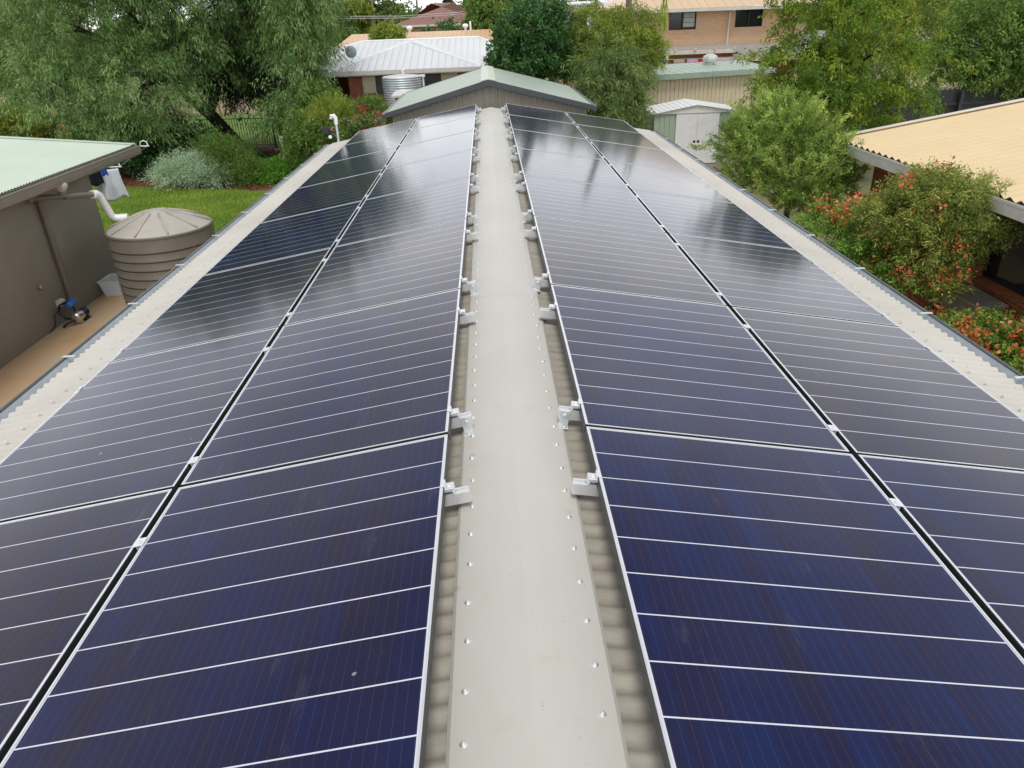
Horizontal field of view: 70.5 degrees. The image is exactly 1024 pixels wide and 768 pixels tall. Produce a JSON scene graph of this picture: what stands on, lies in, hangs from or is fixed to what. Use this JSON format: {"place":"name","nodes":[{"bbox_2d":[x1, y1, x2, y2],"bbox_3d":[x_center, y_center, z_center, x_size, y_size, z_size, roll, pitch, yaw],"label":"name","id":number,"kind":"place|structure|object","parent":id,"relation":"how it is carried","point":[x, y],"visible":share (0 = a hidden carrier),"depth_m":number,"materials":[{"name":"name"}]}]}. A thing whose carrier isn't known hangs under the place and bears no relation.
{"place":"outdoors","nodes":[
{"label":"outdoors","id":0,"kind":"place"},
{"bbox_2d":[0,294,126,407],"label":"path","id":1,"kind":"structure","parent":0,"point":[26,368],"depth_m":11.36,"materials":[{"name":"concrete"}]},
{"bbox_2d":[104,207,215,304],"bbox_3d":[-6.157,-2.310,12.952,1.754,1.620,1.754,-3,27,-1],"label":"water tank","id":2,"kind":"object","parent":1,"relation":"on","point":[148,248],"visible":0.69,"depth_m":12.25,"materials":[{"name":"brown plastic"}]},
{"bbox_2d":[91,185,267,232],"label":"lawn","id":3,"kind":"structure","parent":0,"point":[185,205],"depth_m":20.69,"materials":[{"name":"plant"}]},
{"bbox_2d":[108,140,148,167],"bbox_3d":[-9.543,-4.517,17.233,2.289,1.999,2.971,-3,27,-1],"label":"clothes line","id":4,"kind":"object","parent":3,"relation":"on","point":[147,145],"visible":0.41,"depth_m":16.30,"materials":[{"name":"white paint"}]},
{"bbox_2d":[97,168,129,201],"bbox_3d":[-8.956,-4.426,16.198,0.616,0.706,0.086,-16,30,-25],"label":"towel","id":5,"kind":"object","parent":4,"relation":"hanging from","point":[112,188],"visible":0.89,"depth_m":16.22,"materials":[{"name":"white fabric"}]},
{"bbox_2d":[78,113,293,145],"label":"back lawn","id":6,"kind":"structure","parent":0,"point":[246,126],"depth_m":35.79,"materials":[{"name":"plant"}]},
{"bbox_2d":[396,3,471,31],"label":"tiled house","id":7,"kind":"structure","parent":0,"point":[417,21],"depth_m":54.82,"materials":[{"name":"red tile"}]},
{"bbox_2d":[0,56,873,251],"bbox_3d":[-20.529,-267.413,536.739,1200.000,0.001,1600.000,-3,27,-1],"label":"ground","id":8,"kind":"structure","parent":0,"point":[867,180],"depth_m":21.25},
{"bbox_2d":[0,0,107,137],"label":"slanting tree","id":9,"kind":"object","parent":8,"relation":"on","point":[4,30],"visible":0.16,"depth_m":28.84,"materials":[{"name":"green plant"}]},
{"bbox_2d":[0,136,141,368],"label":"rendered house","id":10,"kind":"structure","parent":8,"relation":"on","point":[54,242],"depth_m":12.03,"materials":[{"name":"paint"}]},
{"bbox_2d":[85,145,300,191],"bbox_3d":[-17.405,-7.723,26.316,27.440,0.001,8.882,-1,27,3],"label":"mulch bed","id":11,"kind":"object","parent":8,"relation":"on","point":[269,148],"depth_m":23.65,"materials":[{"name":"wood"}]},
{"bbox_2d":[0,102,50,137],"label":"yellow shrub","id":12,"kind":"object","parent":11,"relation":"on","point":[7,130],"visible":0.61,"depth_m":26.53,"materials":[{"name":"grey plant"}]},
{"bbox_2d":[28,106,92,140],"bbox_3d":[-17.584,-10.001,28.822,2.671,2.004,2.503,6,28,17],"label":"orange flower shrub","id":13,"kind":"object","parent":11,"relation":"on","point":[47,135],"visible":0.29,"depth_m":28.22,"materials":[{"name":"grey plant"}]},
{"bbox_2d":[70,111,220,178],"bbox_3d":[-12.268,-8.027,25.189,5.008,2.944,3.996,-18,31,-28],"label":"hedge shrub","id":14,"kind":"object","parent":11,"relation":"on","point":[141,161],"visible":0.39,"depth_m":24.40,"materials":[{"name":"green plant"}]},
{"bbox_2d":[0,0,348,158],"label":"willow tree","id":15,"kind":"object","parent":11,"relation":"on","point":[170,68],"visible":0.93,"depth_m":23.26,"materials":[{"name":"green plant"}]},
{"bbox_2d":[136,143,245,191],"bbox_3d":[-9.881,-6.631,22.563,2.976,1.592,3.033,17,32,32],"label":"silver shrub","id":16,"kind":"object","parent":11,"relation":"on","point":[184,170],"visible":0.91,"depth_m":22.19,"materials":[{"name":"grey plant"}]},
{"bbox_2d":[185,125,275,188],"bbox_3d":[-9.062,-7.041,23.214,2.618,2.356,3.616,-26,35,-38],"label":"green shrub","id":17,"kind":"object","parent":11,"relation":"on","point":[227,147],"visible":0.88,"depth_m":22.63,"materials":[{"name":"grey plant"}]},
{"bbox_2d":[187,0,356,154],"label":"dark tree","id":18,"kind":"object","parent":11,"relation":"on","point":[251,78],"visible":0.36,"depth_m":26.68,"materials":[{"name":"green plant"}]},
{"bbox_2d":[241,154,305,185],"bbox_3d":[-7.761,-7.160,24.006,2.366,0.785,3.833,-3,27,-1],"label":"ground cover","id":19,"kind":"object","parent":11,"relation":"on","point":[274,173],"visible":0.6,"depth_m":22.90,"materials":[{"name":"green plant"}]},
{"bbox_2d":[226,0,361,151],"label":"weeping tree","id":20,"kind":"object","parent":11,"relation":"on","point":[301,49],"visible":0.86,"depth_m":23.25,"materials":[{"name":"green plant"}]},
{"bbox_2d":[275,75,347,171],"bbox_3d":[-6.327,-8.126,23.143,2.501,3.051,4.381,-3,27,-1],"label":"leafy shrub","id":21,"kind":"object","parent":11,"relation":"on","point":[305,140],"visible":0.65,"depth_m":22.16,"materials":[{"name":"green plant"}]},
{"bbox_2d":[289,88,360,138],"bbox_3d":[-5.614,-7.952,23.097,2.618,2.735,2.706,-3,27,-1],"label":"broom shrub","id":22,"kind":"object","parent":11,"relation":"on","point":[338,108],"visible":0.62,"depth_m":22.29,"materials":[{"name":"green plant"}]},
{"bbox_2d":[330,0,375,35],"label":"gum tree","id":23,"kind":"object","parent":8,"relation":"on","point":[364,25],"visible":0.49,"depth_m":54.24,"materials":[{"name":"green plant"}]},
{"bbox_2d":[329,110,388,142],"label":"pink flower shrub","id":24,"kind":"object","parent":8,"relation":"on","point":[348,126],"visible":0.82,"depth_m":19.64,"materials":[{"name":"grey plant"}]},
{"bbox_2d":[348,87,392,124],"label":"red flower shrub","id":25,"kind":"object","parent":8,"relation":"on","point":[372,103],"visible":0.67,"depth_m":21.18,"materials":[{"name":"grey plant"}]},
{"bbox_2d":[341,0,406,24],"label":"gum tree","id":26,"kind":"object","parent":8,"relation":"on","point":[387,9],"visible":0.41,"depth_m":57.49,"materials":[{"name":"green plant"}]},
{"bbox_2d":[368,17,407,39],"bbox_3d":[-5.835,-15.464,35.680,2.281,4.721,2.028,13,31,27],"label":"tree","id":27,"kind":"object","parent":8,"relation":"on","point":[381,31],"visible":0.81,"depth_m":34.55,"materials":[{"name":"green plant"}]},
{"bbox_2d":[272,36,516,140],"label":"white roof house","id":28,"kind":"structure","parent":8,"relation":"on","point":[436,59],"depth_m":26.53,"materials":[{"name":"paint"}]},
{"bbox_2d":[335,21,572,86],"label":"apricot roof house","id":29,"kind":"structure","parent":8,"relation":"on","point":[483,33],"depth_m":38.71,"materials":[{"name":"beige metal"}]},
{"bbox_2d":[459,0,511,29],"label":"round tree","id":30,"kind":"object","parent":8,"relation":"on","point":[480,14],"visible":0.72,"depth_m":40.19,"materials":[{"name":"green plant"}]},
{"bbox_2d":[0,107,1023,767],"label":"metal shed","id":31,"kind":"structure","parent":8,"relation":"on","point":[536,663],"depth_m":2.70,"materials":[{"name":"metal"}]},
{"bbox_2d":[131,479,471,550],"bbox_3d":[-1.346,0.623,2.713,2.436,0.130,0.083,-11,27,4],"label":"mounting rail","id":32,"kind":"object","parent":31,"relation":"attached to","point":[457,495],"visible":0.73,"depth_m":2.61,"materials":[{"name":"metal"}]},
{"bbox_2d":[0,489,174,763],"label":"solar panel","id":33,"kind":"object","parent":32,"relation":"on","point":[62,572],"visible":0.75,"depth_m":2.56,"materials":[{"name":"glass"}]},
{"bbox_2d":[0,434,449,767],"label":"solar panel","id":34,"kind":"object","parent":32,"relation":"on","point":[283,617],"visible":1,"depth_m":2.12,"materials":[{"name":"glass"}]},
{"bbox_2d":[187,406,473,466],"bbox_3d":[-1.364,0.388,3.176,2.436,0.130,0.083,-11,27,4],"label":"mounting rail","id":35,"kind":"object","parent":31,"relation":"attached to","point":[464,420],"visible":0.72,"depth_m":3.11,"materials":[{"name":"metal"}]},
{"bbox_2d":[0,327,279,522],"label":"solar panel","id":36,"kind":"object","parent":35,"relation":"on","point":[132,427],"visible":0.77,"depth_m":3.63,"materials":[{"name":"glass"}]},
{"bbox_2d":[181,289,461,486],"bbox_3d":[-0.840,-0.068,3.742,1.136,0.040,1.722,-11,27,4],"label":"solar panel","id":37,"kind":"object","parent":35,"relation":"on","point":[352,382],"visible":0.81,"depth_m":3.49,"materials":[{"name":"glass"}]},
{"bbox_2d":[183,228,477,292],"bbox_3d":[-1.466,-0.947,5.806,2.436,0.130,0.083,-11,27,4],"label":"mounting rail","id":38,"kind":"object","parent":31,"relation":"attached to","point":[472,236],"visible":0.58,"depth_m":5.71,"materials":[{"name":"metal"}]},
{"bbox_2d":[109,248,331,362],"bbox_3d":[-2.041,-0.624,5.366,1.136,0.040,1.722,-11,27,4],"label":"solar panel","id":39,"kind":"object","parent":38,"relation":"on","point":[237,301],"visible":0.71,"depth_m":5.19,"materials":[{"name":"glass"}]},
{"bbox_2d":[284,219,466,325],"bbox_3d":[-0.900,-0.855,5.293,1.136,0.040,1.722,-11,27,4],"label":"solar panel","id":40,"kind":"object","parent":38,"relation":"on","point":[394,268],"visible":0.88,"depth_m":5.11,"materials":[{"name":"glass"}]},
{"bbox_2d":[206,211,478,271],"bbox_3d":[-1.484,-1.185,6.275,2.436,0.130,0.083,-11,27,4],"label":"mounting rail","id":41,"kind":"object","parent":31,"relation":"attached to","point":[474,219],"visible":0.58,"depth_m":6.21,"materials":[{"name":"metal"}]},
{"bbox_2d":[335,177,470,246],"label":"solar panel","id":42,"kind":"object","parent":41,"relation":"on","point":[414,209],"visible":0.85,"depth_m":6.71,"materials":[{"name":"glass"}]},
{"bbox_2d":[249,183,479,231],"bbox_3d":[-1.527,-1.744,7.376,2.436,0.130,0.083,-11,27,4],"label":"mounting rail","id":43,"kind":"object","parent":31,"relation":"attached to","point":[475,189],"visible":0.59,"depth_m":7.28,"materials":[{"name":"metal"}]},
{"bbox_2d":[203,201,362,275],"bbox_3d":[-2.101,-1.413,6.921,1.136,0.040,1.722,-11,27,4],"label":"solar panel","id":44,"kind":"object","parent":43,"relation":"on","point":[309,232],"visible":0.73,"depth_m":6.78,"materials":[{"name":"glass"}]},
{"bbox_2d":[264,172,479,218],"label":"mounting rail","id":45,"kind":"object","parent":31,"relation":"attached to","point":[476,178],"visible":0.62,"depth_m":7.76,"materials":[{"name":"metal"}]},
{"bbox_2d":[365,150,472,199],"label":"solar panel","id":46,"kind":"object","parent":45,"relation":"on","point":[425,173],"visible":0.85,"depth_m":8.29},
{"bbox_2d":[290,153,479,194],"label":"mounting rail","id":47,"kind":"object","parent":31,"relation":"attached to","point":[476,158],"visible":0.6,"depth_m":8.83,"materials":[{"name":"metal"}]},
{"bbox_2d":[260,170,382,222],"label":"solar panel","id":48,"kind":"object","parent":47,"relation":"on","point":[329,194],"visible":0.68,"depth_m":8.36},
{"bbox_2d":[299,146,480,185],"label":"mounting rail","id":49,"kind":"object","parent":31,"relation":"attached to","point":[475,151],"visible":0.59,"depth_m":9.31,"materials":[{"name":"metal"}]},
{"bbox_2d":[297,148,397,188],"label":"solar panel","id":50,"kind":"object","parent":49,"relation":"on","point":[352,166],"visible":0.71,"depth_m":9.93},
{"bbox_2d":[385,130,474,168],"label":"solar panel","id":51,"kind":"object","parent":49,"relation":"on","point":[434,148],"visible":0.83,"depth_m":9.86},
{"bbox_2d":[326,127,480,161],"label":"mounting rail","id":52,"kind":"object","parent":31,"relation":"attached to","point":[478,132],"visible":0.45,"depth_m":10.87,"materials":[{"name":"metal"}]},
{"bbox_2d":[324,131,408,163],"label":"solar panel","id":53,"kind":"object","parent":52,"relation":"on","point":[365,147],"visible":0.7,"depth_m":11.50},
{"bbox_2d":[400,116,475,146],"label":"solar panel","id":54,"kind":"object","parent":52,"relation":"on","point":[449,128],"visible":0.81,"depth_m":11.42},
{"bbox_2d":[505,126,661,148],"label":"mounting rail","id":55,"kind":"object","parent":31,"relation":"attached to","point":[507,131],"visible":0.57,"depth_m":10.89,"materials":[{"name":"metal"}]},
{"bbox_2d":[508,114,586,138],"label":"solar panel","id":56,"kind":"object","parent":55,"relation":"on","point":[543,126],"visible":0.85,"depth_m":11.46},
{"bbox_2d":[576,124,662,149],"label":"solar panel","id":57,"kind":"object","parent":55,"relation":"attached to","point":[615,136],"visible":0.69,"depth_m":11.57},
{"bbox_2d":[506,131,668,153],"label":"mounting rail","id":58,"kind":"object","parent":31,"relation":"attached to","point":[508,136],"visible":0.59,"depth_m":10.40,"materials":[{"name":"metal"}]},
{"bbox_2d":[589,140,691,171],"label":"solar panel","id":59,"kind":"object","parent":58,"relation":"on","point":[630,154],"visible":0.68,"depth_m":10.01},
{"bbox_2d":[509,144,689,169],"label":"mounting rail","id":60,"kind":"object","parent":31,"relation":"attached to","point":[511,149],"visible":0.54,"depth_m":9.35,"materials":[{"name":"metal"}]},
{"bbox_2d":[512,129,603,159],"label":"solar panel","id":61,"kind":"object","parent":60,"relation":"on","point":[552,143],"visible":0.85,"depth_m":9.90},
{"bbox_2d":[510,152,701,178],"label":"mounting rail","id":62,"kind":"object","parent":31,"relation":"attached to","point":[513,157],"visible":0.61,"depth_m":8.85,"materials":[{"name":"metal"}]},
{"bbox_2d":[607,160,733,202],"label":"solar panel","id":63,"kind":"object","parent":62,"relation":"on","point":[663,180],"visible":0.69,"depth_m":8.44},
{"bbox_2d":[514,170,728,198],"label":"mounting rail","id":64,"kind":"object","parent":31,"relation":"attached to","point":[517,176],"visible":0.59,"depth_m":7.79,"materials":[{"name":"metal"}]},
{"bbox_2d":[516,148,628,188],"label":"solar panel","id":65,"kind":"object","parent":64,"relation":"on","point":[566,167],"visible":0.84,"depth_m":8.33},
{"bbox_2d":[521,208,791,245],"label":"mounting rail","id":66,"kind":"object","parent":31,"relation":"attached to","point":[526,216],"visible":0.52,"depth_m":6.24,"materials":[{"name":"metal"}]},
{"bbox_2d":[523,175,664,232],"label":"solar panel","id":67,"kind":"object","parent":66,"relation":"on","point":[584,202],"visible":0.83,"depth_m":6.75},
{"bbox_2d":[632,189,795,249],"bbox_3d":[1.864,-1.599,6.998,1.136,0.040,1.722,6,26,-5],"label":"solar panel","id":68,"kind":"object","parent":66,"relation":"on","point":[698,217],"visible":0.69,"depth_m":6.86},
{"bbox_2d":[524,225,816,264],"bbox_3d":[1.308,-1.084,5.877,2.436,0.130,0.083,6,26,-5],"label":"mounting rail","id":69,"kind":"object","parent":31,"relation":"attached to","point":[528,234],"visible":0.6,"depth_m":5.74,"materials":[{"name":"metal"}]},
{"bbox_2d":[669,233,897,326],"bbox_3d":[1.924,-0.811,5.447,1.136,0.040,1.722,6,26,-5],"label":"solar panel","id":70,"kind":"object","parent":69,"relation":"on","point":[762,277],"visible":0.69,"depth_m":5.27,"materials":[{"name":"glass"}]},
{"bbox_2d":[557,398,839,434],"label":"mounting rail","id":71,"kind":"object","parent":31,"relation":"attached to","point":[565,414],"visible":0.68,"depth_m":3.14,"materials":[{"name":"metal"}]},
{"bbox_2d":[550,285,849,453],"bbox_3d":[0.830,-0.148,3.784,1.136,0.040,1.722,6,26,-5],"label":"solar panel","id":72,"kind":"object","parent":71,"relation":"on","point":[647,364],"visible":0.86,"depth_m":3.54,"materials":[{"name":"glass"}]},
{"bbox_2d":[731,307,1023,471],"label":"solar panel","id":73,"kind":"object","parent":71,"relation":"on","point":[868,389],"visible":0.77,"depth_m":3.71,"materials":[{"name":"glass"}]},
{"bbox_2d":[533,271,887,317],"bbox_3d":[1.349,-0.538,4.801,2.436,0.130,0.083,6,26,-5],"label":"mounting rail","id":74,"kind":"object","parent":31,"relation":"attached to","point":[538,282],"visible":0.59,"depth_m":4.70,"materials":[{"name":"metal"}]},
{"bbox_2d":[533,216,725,305],"bbox_3d":[0.770,-0.936,5.335,1.136,0.040,1.722,6,26,-5],"label":"solar panel","id":75,"kind":"object","parent":74,"relation":"on","point":[592,256],"visible":0.85,"depth_m":5.16,"materials":[{"name":"glass"}]},
{"bbox_2d":[570,470,904,509],"bbox_3d":[1.428,0.489,2.778,2.436,0.130,0.083,6,26,-5],"label":"mounting rail","id":76,"kind":"object","parent":31,"relation":"attached to","point":[587,486],"visible":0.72,"depth_m":2.64,"materials":[{"name":"metal"}]},
{"bbox_2d":[584,426,1023,767],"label":"solar panel","id":77,"kind":"object","parent":76,"relation":"on","point":[787,607],"visible":1,"depth_m":2.10,"materials":[{"name":"glass"}]},
{"bbox_2d":[856,455,1023,658],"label":"solar panel","id":78,"kind":"object","parent":76,"relation":"on","point":[966,523],"visible":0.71,"depth_m":2.70,"materials":[{"name":"glass"}]},
{"bbox_2d":[481,0,581,86],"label":"evergreen tree","id":79,"kind":"object","parent":8,"relation":"on","point":[534,50],"visible":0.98,"depth_m":22.51,"materials":[{"name":"green plant"}]},
{"bbox_2d":[557,32,658,129],"bbox_3d":[2.926,-8.173,21.442,3.101,4.049,3.584,-3,27,-1],"label":"gum sapling","id":80,"kind":"object","parent":8,"relation":"on","point":[605,93],"visible":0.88,"depth_m":20.73,"materials":[{"name":"green plant"}]},
{"bbox_2d":[549,0,674,112],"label":"rounded tree","id":81,"kind":"object","parent":8,"relation":"on","point":[651,41],"visible":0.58,"depth_m":23.57,"materials":[{"name":"green plant"}]},
{"bbox_2d":[614,54,776,127],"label":"cream shed","id":82,"kind":"structure","parent":8,"relation":"on","point":[710,78],"depth_m":25.99,"materials":[{"name":"metal"}]},
{"bbox_2d":[689,82,871,222],"bbox_3d":[4.738,-3.348,12.517,2.648,3.424,3.413,-13,29,-21],"label":"bottlebrush","id":83,"kind":"object","parent":8,"relation":"on","point":[785,145],"visible":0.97,"depth_m":11.85,"materials":[{"name":"green plant"}]},
{"bbox_2d":[727,0,978,132],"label":"feathery tree","id":84,"kind":"object","parent":8,"relation":"on","point":[830,55],"visible":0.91,"depth_m":18.55,"materials":[{"name":"green plant"}]},
{"bbox_2d":[793,187,954,299],"bbox_3d":[4.797,-1.457,9.952,1.686,2.378,2.609,-3,27,-1],"label":"flowering shrub","id":85,"kind":"object","parent":8,"relation":"on","point":[844,237],"visible":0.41,"depth_m":9.57,"materials":[{"name":"green plant"}]},
{"bbox_2d":[828,0,966,82],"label":"lime tree","id":86,"kind":"object","parent":8,"relation":"on","point":[913,17],"visible":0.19,"depth_m":27.37,"materials":[{"name":"green plant"}]},
{"bbox_2d":[811,85,1023,146],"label":"paling fence","id":87,"kind":"object","parent":8,"relation":"on","point":[955,100],"visible":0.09,"depth_m":23.94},
{"bbox_2d":[833,98,1023,374],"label":"brick house","id":88,"kind":"structure","parent":8,"relation":"on","point":[986,137],"depth_m":10.43,"materials":[{"name":"beige brick"}]},
{"bbox_2d":[982,219,1023,296],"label":"window","id":89,"kind":"structure","parent":88,"relation":"in","point":[1008,272],"depth_m":9.25,"materials":[{"name":"black glass"}]},
{"bbox_2d":[849,155,1023,311],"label":"khaki shrub","id":90,"kind":"object","parent":8,"relation":"on","point":[951,213],"visible":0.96,"depth_m":8.68,"materials":[{"name":"green plant"}]},
{"bbox_2d":[901,0,1023,101],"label":"spreading tree","id":91,"kind":"object","parent":8,"relation":"on","point":[994,55],"visible":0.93,"depth_m":23.69,"materials":[{"name":"green plant"}]},
{"bbox_2d":[938,285,1008,321],"bbox_3d":[5.963,-0.697,9.548,0.410,0.990,0.763,-3,27,-1],"label":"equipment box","id":92,"kind":"object","parent":8,"relation":"on","point":[968,299],"visible":0.31,"depth_m":9.27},
{"bbox_2d":[924,301,1023,373],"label":"flowering shrub","id":93,"kind":"object","parent":8,"relation":"on","point":[1002,333],"visible":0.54,"depth_m":8.01,"materials":[{"name":"green plant"}]},
{"bbox_2d":[382,65,596,122],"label":"gable shed","id":94,"kind":"structure","parent":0,"point":[484,87],"depth_m":15.04,"materials":[{"name":"metal"}]},
{"bbox_2d":[645,99,741,163],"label":"garden shed","id":95,"kind":"structure","parent":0,"point":[683,123],"depth_m":22.80,"materials":[{"name":"white paint"}]},
{"bbox_2d":[675,114,697,155],"bbox_3d":[5.484,-7.739,22.923,0.666,1.500,0.032,-2,27,1],"label":"door","id":96,"kind":"structure","parent":95,"relation":"in","point":[686,124],"depth_m":22.81,"materials":[{"name":"white paint"}]},
{"bbox_2d":[695,113,719,162],"bbox_3d":[6.158,-7.759,22.912,0.667,1.500,0.032,-2,27,1],"label":"door","id":97,"kind":"structure","parent":95,"relation":"in","point":[707,122],"depth_m":22.83,"materials":[{"name":"white paint"}]},
{"bbox_2d":[594,0,819,88],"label":"two storey house","id":98,"kind":"structure","parent":0,"point":[699,29],"depth_m":34.33,"materials":[{"name":"beige brick"}]},
{"bbox_2d":[669,12,696,29],"bbox_3d":[8.060,-17.161,34.292,1.280,0.740,0.110,-3,27,-1],"label":"window","id":99,"kind":"structure","parent":98,"relation":"in","point":[681,20],"depth_m":34.30,"materials":[{"name":"grey glass"}]},
{"bbox_2d":[735,9,763,26],"bbox_3d":[11.205,-17.319,34.334,1.300,0.730,0.110,-3,27,-1],"label":"window","id":100,"kind":"structure","parent":98,"relation":"in","point":[744,18],"depth_m":34.36,"materials":[{"name":"black glass"}]},
{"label":"mounting rail","id":101,"kind":"object","parent":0,"visible":0},
{"bbox_2d":[566,112,639,132],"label":"solar panel","id":102,"kind":"object","parent":101,"relation":"attached to","point":[600,122],"visible":0.66,"depth_m":13.14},
{"bbox_3d":[-3.580,-8.525,24.709,1.440,1.955,1.440,-3,27,-1],"label":"tank stand","id":103,"kind":"object","parent":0,"visible":0},
{"bbox_2d":[382,67,424,104],"bbox_3d":[-3.622,-9.621,24.151,1.299,1.677,1.299,16,32,31],"label":"corrugated tank","id":104,"kind":"object","parent":103,"relation":"on","point":[392,84],"visible":0.66,"depth_m":23.56,"materials":[{"name":"metal"}]},
{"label":"mounting rail","id":105,"kind":"object","parent":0,"visible":0},
{"bbox_2d":[505,103,573,123],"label":"solar panel","id":106,"kind":"object","parent":105,"relation":"on","point":[537,113],"visible":0.79,"depth_m":13.03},
{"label":"mounting rail","id":107,"kind":"object","parent":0,"visible":0},
{"bbox_2d":[345,118,416,144],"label":"solar panel","id":108,"kind":"object","parent":107,"relation":"on","point":[383,130],"visible":0.7,"depth_m":13.06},
{"bbox_2d":[411,104,476,129],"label":"solar panel","id":109,"kind":"object","parent":107,"relation":"on","point":[445,116],"visible":0.81,"depth_m":12.99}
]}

